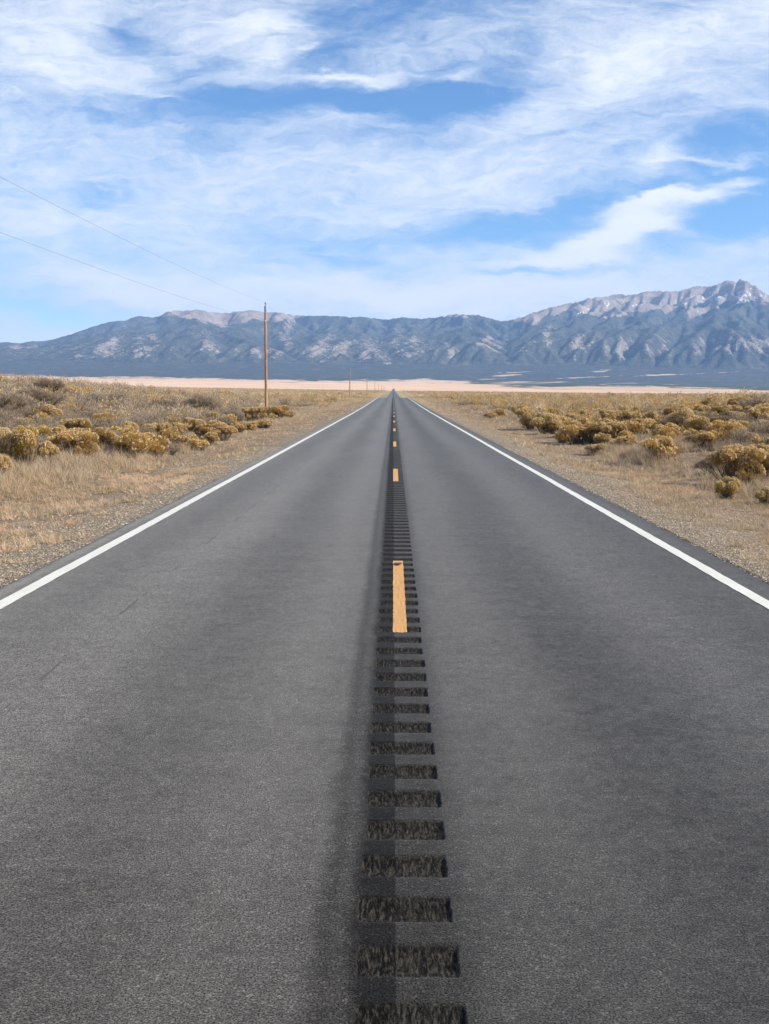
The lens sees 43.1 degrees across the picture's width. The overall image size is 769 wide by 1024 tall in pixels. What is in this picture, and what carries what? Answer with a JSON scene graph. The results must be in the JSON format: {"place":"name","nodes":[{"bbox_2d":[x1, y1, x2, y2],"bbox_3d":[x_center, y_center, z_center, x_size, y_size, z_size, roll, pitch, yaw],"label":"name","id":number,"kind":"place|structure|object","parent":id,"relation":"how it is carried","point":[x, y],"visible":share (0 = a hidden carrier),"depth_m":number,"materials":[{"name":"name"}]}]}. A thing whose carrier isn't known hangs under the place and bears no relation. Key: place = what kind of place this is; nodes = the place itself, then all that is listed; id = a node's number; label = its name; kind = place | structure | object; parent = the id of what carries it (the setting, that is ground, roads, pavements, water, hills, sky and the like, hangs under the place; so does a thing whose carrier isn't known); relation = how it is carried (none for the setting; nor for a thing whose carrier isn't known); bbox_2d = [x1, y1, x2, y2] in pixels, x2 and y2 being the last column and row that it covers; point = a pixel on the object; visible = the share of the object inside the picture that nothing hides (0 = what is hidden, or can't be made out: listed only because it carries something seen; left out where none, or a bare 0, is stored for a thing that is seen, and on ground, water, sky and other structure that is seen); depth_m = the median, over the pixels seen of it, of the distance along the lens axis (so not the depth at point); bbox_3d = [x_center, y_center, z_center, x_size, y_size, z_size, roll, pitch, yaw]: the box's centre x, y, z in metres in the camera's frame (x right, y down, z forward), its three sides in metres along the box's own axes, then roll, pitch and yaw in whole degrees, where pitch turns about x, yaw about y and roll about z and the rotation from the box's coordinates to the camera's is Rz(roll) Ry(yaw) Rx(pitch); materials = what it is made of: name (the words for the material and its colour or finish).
{"place":"outdoors","nodes":[
{"label":"outdoors","id":0,"kind":"place"},
{"bbox_2d":[0,389,768,1023],"bbox_3d":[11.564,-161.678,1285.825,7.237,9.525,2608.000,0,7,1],"label":"road","id":1,"kind":"structure","parent":0,"point":[392,707],"depth_m":4.75,"materials":[{"name":"asphalt"}]},
{"bbox_2d":[0,279,768,384],"bbox_3d":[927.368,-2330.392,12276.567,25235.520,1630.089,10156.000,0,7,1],"label":"mountains","id":2,"kind":"structure","parent":0,"point":[717,334],"depth_m":10852.21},
{"bbox_2d":[0,374,768,586],"bbox_3d":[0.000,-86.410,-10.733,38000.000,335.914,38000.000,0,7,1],"label":"ground","id":3,"kind":"structure","parent":0,"point":[360,385],"depth_m":28.46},
{"bbox_2d":[0,454,11,473],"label":"rabbitbrush","id":4,"kind":"object","parent":3,"relation":"on","point":[5,462],"visible":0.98,"depth_m":20.44,"materials":[{"name":"yellow plant"}]},
{"bbox_2d":[0,427,14,460],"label":"rabbitbrush","id":5,"kind":"object","parent":3,"relation":"on","point":[4,431],"visible":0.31,"depth_m":23.18,"materials":[{"name":"yellow plant"}]},
{"bbox_2d":[0,403,23,417],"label":"sagebrush","id":6,"kind":"object","parent":3,"relation":"on","point":[12,405],"visible":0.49,"depth_m":45.88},
{"bbox_2d":[0,392,37,414],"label":"sagebrush","id":7,"kind":"object","parent":3,"relation":"on","point":[11,398],"visible":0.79,"depth_m":48.99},
{"bbox_2d":[1,425,38,464],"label":"rabbitbrush","id":8,"kind":"object","parent":3,"relation":"on","point":[21,442],"visible":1,"depth_m":22.91,"materials":[{"name":"yellow plant"}]},
{"bbox_2d":[7,417,35,428],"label":"sagebrush","id":9,"kind":"object","parent":3,"relation":"on","point":[21,423],"visible":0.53,"depth_m":37.92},
{"bbox_2d":[15,403,41,417],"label":"sagebrush","id":10,"kind":"object","parent":3,"relation":"on","point":[27,413],"visible":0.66,"depth_m":47.45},
{"bbox_2d":[27,411,50,419],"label":"rabbitbrush","id":11,"kind":"object","parent":3,"relation":"on","point":[41,413],"visible":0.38,"depth_m":43.78,"materials":[{"name":"yellow plant"}]},
{"bbox_2d":[15,385,67,405],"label":"sagebrush","id":12,"kind":"object","parent":3,"relation":"on","point":[35,392],"visible":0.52,"depth_m":55.63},
{"bbox_2d":[31,414,52,426],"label":"sagebrush","id":13,"kind":"object","parent":3,"relation":"on","point":[36,420],"visible":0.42,"depth_m":38.62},
{"bbox_2d":[35,441,59,463],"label":"rabbitbrush","id":14,"kind":"object","parent":3,"relation":"on","point":[51,448],"visible":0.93,"depth_m":24.08,"materials":[{"name":"yellow plant"}]},
{"bbox_2d":[33,377,65,391],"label":"sagebrush","id":15,"kind":"object","parent":3,"relation":"on","point":[53,383],"visible":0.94,"depth_m":69.37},
{"bbox_2d":[33,424,66,437],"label":"rabbitbrush","id":16,"kind":"object","parent":3,"relation":"on","point":[43,429],"visible":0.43,"depth_m":30.48,"materials":[{"name":"yellow plant"}]},
{"bbox_2d":[38,404,62,416],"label":"rabbitbrush","id":17,"kind":"object","parent":3,"relation":"on","point":[50,409],"visible":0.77,"depth_m":46.79,"materials":[{"name":"yellow plant"}]},
{"bbox_2d":[45,429,99,457],"bbox_3d":[-8.538,-1.845,26.792,1.517,0.856,1.302,4,8,27],"label":"rabbitbrush","id":18,"kind":"object","parent":3,"relation":"on","point":[66,438],"visible":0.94,"depth_m":26.61,"materials":[{"name":"yellow plant"}]},
{"bbox_2d":[60,418,90,429],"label":"rabbitbrush","id":19,"kind":"object","parent":3,"relation":"on","point":[75,423],"visible":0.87,"depth_m":37.92,"materials":[{"name":"yellow plant"}]},
{"bbox_2d":[63,412,106,429],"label":"sagebrush","id":20,"kind":"object","parent":3,"relation":"on","point":[97,419],"visible":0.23,"depth_m":39.96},
{"bbox_2d":[76,406,103,419],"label":"sagebrush","id":21,"kind":"object","parent":3,"relation":"on","point":[88,413],"visible":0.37,"depth_m":50.30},
{"bbox_2d":[73,427,116,449],"bbox_3d":[-8.718,-2.179,29.347,1.303,0.814,0.963,-2,7,-12],"label":"rabbitbrush","id":22,"kind":"object","parent":3,"relation":"on","point":[102,433],"visible":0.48,"depth_m":29.23,"materials":[{"name":"yellow plant"}]},
{"bbox_2d":[90,412,116,427],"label":"rabbitbrush","id":23,"kind":"object","parent":3,"relation":"on","point":[104,415],"visible":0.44,"depth_m":43.38,"materials":[{"name":"yellow plant"}]},
{"bbox_2d":[101,416,126,425],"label":"sagebrush","id":24,"kind":"object","parent":3,"relation":"on","point":[110,420],"visible":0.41,"depth_m":42.35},
{"bbox_2d":[103,393,130,401],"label":"sagebrush","id":25,"kind":"object","parent":3,"relation":"on","point":[118,395],"visible":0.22,"depth_m":70.36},
{"bbox_2d":[117,426,140,435],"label":"rabbitbrush","id":26,"kind":"object","parent":3,"relation":"on","point":[123,431],"visible":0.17,"depth_m":32.05,"materials":[{"name":"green plant"}]},
{"bbox_2d":[122,421,139,431],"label":"rabbitbrush","id":27,"kind":"object","parent":3,"relation":"on","point":[126,424],"visible":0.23,"depth_m":35.74,"materials":[{"name":"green plant"}]},
{"bbox_2d":[113,431,156,458],"bbox_3d":[-7.355,-1.945,28.701,1.292,0.919,1.276,-2,7,-15],"label":"rabbitbrush","id":28,"kind":"object","parent":3,"relation":"on","point":[133,441],"visible":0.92,"depth_m":28.48,"materials":[{"name":"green plant"}]},
{"bbox_2d":[120,414,152,429],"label":"sagebrush","id":29,"kind":"object","parent":3,"relation":"on","point":[139,423],"visible":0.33,"depth_m":37.61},
{"bbox_2d":[134,424,155,432],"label":"sagebrush","id":30,"kind":"object","parent":3,"relation":"on","point":[144,430],"visible":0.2,"depth_m":34.88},
{"bbox_2d":[136,409,171,423],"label":"sagebrush","id":31,"kind":"object","parent":3,"relation":"on","point":[157,414],"visible":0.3,"depth_m":43.43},
{"bbox_2d":[140,433,169,456],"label":"rabbitbrush","id":32,"kind":"object","parent":3,"relation":"on","point":[157,441],"visible":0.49,"depth_m":29.74,"materials":[{"name":"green plant"}]},
{"bbox_2d":[141,422,173,440],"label":"rabbitbrush","id":33,"kind":"object","parent":3,"relation":"on","point":[159,427],"visible":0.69,"depth_m":36.57,"materials":[{"name":"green plant"}]},
{"bbox_2d":[148,399,178,409],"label":"sagebrush","id":34,"kind":"object","parent":3,"relation":"on","point":[167,402],"visible":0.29,"depth_m":66.89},
{"bbox_2d":[156,427,178,441],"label":"rabbitbrush","id":35,"kind":"object","parent":3,"relation":"on","point":[168,433],"visible":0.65,"depth_m":35.51,"materials":[{"name":"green plant"}]},
{"bbox_2d":[154,417,183,423],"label":"rabbitbrush","id":36,"kind":"object","parent":3,"relation":"on","point":[173,420],"visible":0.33,"depth_m":41.62,"materials":[{"name":"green plant"}]},
{"bbox_2d":[159,440,182,455],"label":"sagebrush","id":37,"kind":"object","parent":3,"relation":"on","point":[174,448],"visible":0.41,"depth_m":31.44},
{"bbox_2d":[173,422,189,435],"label":"rabbitbrush","id":38,"kind":"object","parent":3,"relation":"on","point":[181,427],"visible":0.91,"depth_m":37.79,"materials":[{"name":"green plant"}]},
{"bbox_2d":[169,433,198,448],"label":"rabbitbrush","id":39,"kind":"object","parent":3,"relation":"on","point":[179,437],"visible":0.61,"depth_m":34.63,"materials":[{"name":"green plant"}]},
{"bbox_2d":[183,417,206,433],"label":"rabbitbrush","id":40,"kind":"object","parent":3,"relation":"on","point":[192,422],"visible":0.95,"depth_m":42.40,"materials":[{"name":"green plant"}]},
{"bbox_2d":[185,438,209,449],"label":"rabbitbrush","id":41,"kind":"object","parent":3,"relation":"on","point":[195,442],"visible":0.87,"depth_m":34.06,"materials":[{"name":"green plant"}]},
{"bbox_2d":[182,393,222,410],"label":"sagebrush","id":42,"kind":"object","parent":3,"relation":"on","point":[209,401],"visible":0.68,"depth_m":68.48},
{"bbox_2d":[194,424,213,438],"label":"rabbitbrush","id":43,"kind":"object","parent":3,"relation":"on","point":[201,429],"visible":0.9,"depth_m":38.47,"materials":[{"name":"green plant"}]},
{"bbox_2d":[199,432,219,443],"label":"rabbitbrush","id":44,"kind":"object","parent":3,"relation":"on","point":[210,436],"visible":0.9,"depth_m":37.00,"materials":[{"name":"yellow plant"}]},
{"bbox_2d":[211,413,233,424],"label":"sagebrush","id":45,"kind":"object","parent":3,"relation":"on","point":[225,420],"visible":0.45,"depth_m":47.73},
{"bbox_2d":[209,422,237,440],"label":"rabbitbrush","id":46,"kind":"object","parent":3,"relation":"on","point":[220,429],"visible":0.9,"depth_m":38.90,"materials":[{"name":"yellow plant"}]},
{"bbox_2d":[215,413,236,425],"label":"rabbitbrush","id":47,"kind":"object","parent":3,"relation":"on","point":[230,416],"visible":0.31,"depth_m":48.85,"materials":[{"name":"yellow plant"}]},
{"bbox_2d":[221,409,244,421],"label":"sagebrush","id":48,"kind":"object","parent":3,"relation":"on","point":[237,414],"visible":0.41,"depth_m":52.72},
{"bbox_2d":[231,422,244,432],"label":"rabbitbrush","id":49,"kind":"object","parent":3,"relation":"on","point":[239,426],"visible":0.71,"depth_m":46.10,"materials":[{"name":"yellow plant"}]},
{"bbox_2d":[245,421,258,429],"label":"rabbitbrush","id":50,"kind":"object","parent":3,"relation":"on","point":[250,425],"visible":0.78,"depth_m":50.65,"materials":[{"name":"yellow plant"}]},
{"bbox_2d":[241,407,266,420],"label":"rabbitbrush","id":51,"kind":"object","parent":3,"relation":"on","point":[252,413],"visible":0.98,"depth_m":61.32,"materials":[{"name":"yellow plant"}]},
{"bbox_2d":[255,420,270,427],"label":"rabbitbrush","id":52,"kind":"object","parent":3,"relation":"on","point":[266,424],"visible":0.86,"depth_m":53.09,"materials":[{"name":"yellow plant"}]},
{"bbox_2d":[264,302,267,407],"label":"utility pole","id":53,"kind":"object","parent":3,"relation":"on","point":[265,352],"visible":0.9,"depth_m":74.08,"materials":[{"name":"brown wood"}]},
{"bbox_2d":[0,232,260,319],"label":"power line","id":54,"kind":"object","parent":53,"relation":"attached to","point":[104,270],"visible":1,"depth_m":31.62,"materials":[{"name":"metal"}]},
{"bbox_2d":[265,405,289,417],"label":"rabbitbrush","id":55,"kind":"object","parent":3,"relation":"on","point":[278,410],"visible":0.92,"depth_m":69.13,"materials":[{"name":"yellow plant"}]},
{"bbox_2d":[0,387,768,565],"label":"grass","id":56,"kind":"structure","parent":3,"relation":"on","point":[74,466],"depth_m":22.37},
{"bbox_2d":[0,372,768,421],"bbox_3d":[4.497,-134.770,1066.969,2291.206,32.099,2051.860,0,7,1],"label":"shrub cover","id":57,"kind":"object","parent":3,"relation":"on","point":[576,402],"visible":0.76,"depth_m":89.53,"materials":[{"name":"beige plant"}]},
{"bbox_2d":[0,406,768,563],"bbox_3d":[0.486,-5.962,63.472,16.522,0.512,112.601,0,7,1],"label":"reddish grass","id":58,"kind":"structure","parent":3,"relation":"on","point":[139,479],"depth_m":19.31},
{"bbox_2d":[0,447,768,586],"bbox_3d":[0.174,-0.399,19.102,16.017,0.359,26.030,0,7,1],"label":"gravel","id":59,"kind":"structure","parent":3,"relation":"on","point":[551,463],"depth_m":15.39,"materials":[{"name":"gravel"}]},
{"bbox_2d":[515,407,536,417],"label":"rabbitbrush","id":60,"kind":"object","parent":3,"relation":"on","point":[522,411],"visible":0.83,"depth_m":64.23,"materials":[{"name":"yellow plant"}]},
{"bbox_2d":[520,412,536,428],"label":"rabbitbrush","id":61,"kind":"object","parent":3,"relation":"on","point":[526,418],"visible":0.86,"depth_m":49.94,"materials":[{"name":"yellow plant"}]},
{"bbox_2d":[529,413,563,433],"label":"rabbitbrush","id":62,"kind":"object","parent":3,"relation":"on","point":[549,422],"visible":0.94,"depth_m":44.90,"materials":[{"name":"yellow plant"}]},
{"bbox_2d":[554,431,570,442],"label":"rabbitbrush","id":63,"kind":"object","parent":3,"relation":"on","point":[560,438],"visible":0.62,"depth_m":39.58,"materials":[{"name":"brown plant"}]},
{"bbox_2d":[564,417,588,424],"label":"rabbitbrush","id":64,"kind":"object","parent":3,"relation":"on","point":[583,420],"visible":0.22,"depth_m":42.66,"materials":[{"name":"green plant"}]},
{"bbox_2d":[557,420,601,444],"bbox_3d":[7.851,-3.123,38.548,2.102,0.997,1.555,0,7,1],"label":"rabbitbrush","id":65,"kind":"object","parent":3,"relation":"on","point":[576,430],"visible":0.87,"depth_m":38.23,"materials":[{"name":"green plant"}]},
{"bbox_2d":[585,443,605,454],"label":"rabbitbrush","id":66,"kind":"object","parent":3,"relation":"on","point":[594,447],"visible":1,"depth_m":30.88,"materials":[{"name":"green plant"}]},
{"bbox_2d":[593,432,611,444],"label":"rabbitbrush","id":67,"kind":"object","parent":3,"relation":"on","point":[598,438],"visible":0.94,"depth_m":36.31,"materials":[{"name":"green plant"}]},
{"bbox_2d":[599,409,621,420],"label":"rabbitbrush","id":68,"kind":"object","parent":3,"relation":"on","point":[612,414],"visible":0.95,"depth_m":48.36,"materials":[{"name":"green plant"}]},
{"bbox_2d":[592,421,632,441],"bbox_3d":[8.925,-3.083,37.847,1.594,0.935,1.368,-1,7,-8],"label":"rabbitbrush","id":69,"kind":"object","parent":3,"relation":"on","point":[611,428],"visible":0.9,"depth_m":37.70,"materials":[{"name":"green plant"}]},
{"bbox_2d":[609,435,637,446],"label":"rabbitbrush","id":70,"kind":"object","parent":3,"relation":"on","point":[623,439],"visible":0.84,"depth_m":32.14,"materials":[{"name":"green plant"}]},
{"bbox_2d":[616,410,635,421],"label":"rabbitbrush","id":71,"kind":"object","parent":3,"relation":"on","point":[627,415],"visible":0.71,"depth_m":49.27,"materials":[{"name":"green plant"}]},
{"bbox_2d":[623,418,650,436],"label":"rabbitbrush","id":72,"kind":"object","parent":3,"relation":"on","point":[635,427],"visible":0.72,"depth_m":40.05,"materials":[{"name":"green plant"}]},
{"bbox_2d":[631,410,661,426],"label":"rabbitbrush","id":73,"kind":"object","parent":3,"relation":"on","point":[654,414],"visible":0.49,"depth_m":45.37,"materials":[{"name":"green plant"}]},
{"bbox_2d":[636,418,656,429],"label":"rabbitbrush","id":74,"kind":"object","parent":3,"relation":"on","point":[652,422],"visible":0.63,"depth_m":44.24,"materials":[{"name":"yellow plant"}]},
{"bbox_2d":[641,434,678,453],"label":"rabbitbrush","id":75,"kind":"object","parent":3,"relation":"on","point":[657,436],"visible":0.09,"depth_m":28.98,"materials":[{"name":"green plant"}]},
{"bbox_2d":[641,435,681,462],"bbox_3d":[7.798,-1.733,27.322,0.884,0.873,1.208,7,10,44],"label":"rabbitbrush","id":76,"kind":"object","parent":3,"relation":"on","point":[662,445],"visible":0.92,"depth_m":27.28,"materials":[{"name":"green plant"}]},
{"bbox_2d":[650,423,679,435],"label":"rabbitbrush","id":77,"kind":"object","parent":3,"relation":"on","point":[657,427],"visible":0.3,"depth_m":36.60,"materials":[{"name":"yellow plant"}]},
{"bbox_2d":[661,406,676,414],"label":"rabbitbrush","id":78,"kind":"object","parent":3,"relation":"on","point":[672,409],"visible":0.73,"depth_m":55.02,"materials":[{"name":"yellow plant"}]},
{"bbox_2d":[655,426,684,440],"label":"rabbitbrush","id":79,"kind":"object","parent":3,"relation":"on","point":[670,431],"visible":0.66,"depth_m":33.47,"materials":[{"name":"yellow plant"}]},
{"bbox_2d":[664,407,698,432],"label":"rabbitbrush","id":80,"kind":"object","parent":3,"relation":"on","point":[681,416],"visible":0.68,"depth_m":41.06,"materials":[{"name":"yellow plant"}]},
{"bbox_2d":[682,428,704,435],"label":"rabbitbrush","id":81,"kind":"object","parent":3,"relation":"on","point":[690,431],"visible":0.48,"depth_m":33.69,"materials":[{"name":"yellow plant"}]},
{"bbox_2d":[682,416,725,431],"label":"rabbitbrush","id":82,"kind":"object","parent":3,"relation":"on","point":[700,423],"visible":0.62,"depth_m":35.78,"materials":[{"name":"yellow plant"}]},
{"bbox_2d":[690,430,718,450],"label":"rabbitbrush","id":83,"kind":"object","parent":3,"relation":"on","point":[705,437],"visible":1,"depth_m":28.91,"materials":[{"name":"yellow plant"}]},
{"bbox_2d":[694,410,715,421],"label":"sagebrush","id":84,"kind":"object","parent":3,"relation":"on","point":[705,413],"visible":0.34,"depth_m":47.75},
{"bbox_2d":[694,456,724,473],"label":"sagebrush","id":85,"kind":"object","parent":3,"relation":"on","point":[703,464],"visible":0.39,"depth_m":23.57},
{"bbox_2d":[695,406,729,416],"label":"rabbitbrush","id":86,"kind":"object","parent":3,"relation":"on","point":[719,409],"visible":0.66,"depth_m":50.89,"materials":[{"name":"yellow plant"}]},
{"bbox_2d":[706,421,745,442],"bbox_3d":[10.874,-2.442,30.906,1.250,0.971,1.266,-1,7,-7],"label":"rabbitbrush","id":87,"kind":"object","parent":3,"relation":"on","point":[719,428],"visible":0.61,"depth_m":30.80,"materials":[{"name":"yellow plant"}]},
{"bbox_2d":[714,476,740,498],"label":"rabbitbrush","id":88,"kind":"object","parent":3,"relation":"on","point":[723,487],"visible":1,"depth_m":18.18,"materials":[{"name":"yellow plant"}]},
{"bbox_2d":[722,404,742,414],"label":"rabbitbrush","id":89,"kind":"object","parent":3,"relation":"on","point":[733,407],"visible":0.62,"depth_m":51.74,"materials":[{"name":"yellow plant"}]},
{"bbox_2d":[705,443,766,484],"bbox_3d":[7.613,-0.972,20.981,1.130,1.018,1.316,-3,8,-26],"label":"rabbitbrush","id":90,"kind":"object","parent":3,"relation":"on","point":[729,456],"visible":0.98,"depth_m":20.78,"materials":[{"name":"yellow plant"}]},
{"bbox_2d":[719,407,752,421],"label":"sagebrush","id":91,"kind":"object","parent":3,"relation":"on","point":[734,417],"visible":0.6,"depth_m":44.85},
{"bbox_2d":[726,397,747,405],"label":"rabbitbrush","id":92,"kind":"object","parent":3,"relation":"on","point":[732,401],"visible":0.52,"depth_m":55.53,"materials":[{"name":"yellow plant"}]},
{"bbox_2d":[721,427,755,444],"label":"sagebrush","id":93,"kind":"object","parent":3,"relation":"on","point":[741,435],"visible":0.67,"depth_m":28.99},
{"bbox_2d":[737,399,752,409],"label":"sagebrush","id":94,"kind":"object","parent":3,"relation":"on","point":[742,403],"visible":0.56,"depth_m":53.32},
{"bbox_2d":[747,394,766,406],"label":"sagebrush","id":95,"kind":"object","parent":3,"relation":"on","point":[754,401],"visible":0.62,"depth_m":54.54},
{"bbox_2d":[747,419,768,436],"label":"sagebrush","id":96,"kind":"object","parent":3,"relation":"on","point":[763,428],"visible":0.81,"depth_m":35.59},
{"bbox_2d":[748,405,768,421],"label":"rabbitbrush","id":97,"kind":"object","parent":3,"relation":"on","point":[752,412],"visible":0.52,"depth_m":46.27,"materials":[{"name":"yellow plant"}]},
{"bbox_2d":[751,436,768,445],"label":"rabbitbrush","id":98,"kind":"object","parent":3,"relation":"on","point":[762,440],"visible":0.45,"depth_m":27.92,"materials":[{"name":"yellow plant"}]},
{"bbox_2d":[755,486,768,504],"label":"rabbitbrush","id":99,"kind":"object","parent":3,"relation":"on","point":[762,494],"visible":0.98,"depth_m":17.38,"materials":[{"name":"yellow plant"}]},
{"bbox_2d":[755,411,768,419],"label":"rabbitbrush","id":100,"kind":"object","parent":3,"relation":"on","point":[759,414],"visible":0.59,"depth_m":44.92,"materials":[{"name":"yellow plant"}]},
{"bbox_2d":[756,451,768,482],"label":"rabbitbrush","id":101,"kind":"object","parent":3,"relation":"on","point":[765,462],"visible":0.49,"depth_m":20.85,"materials":[{"name":"plant"}]},
{"bbox_2d":[0,0,768,342],"label":"sky","id":102,"kind":"structure","parent":0,"point":[501,160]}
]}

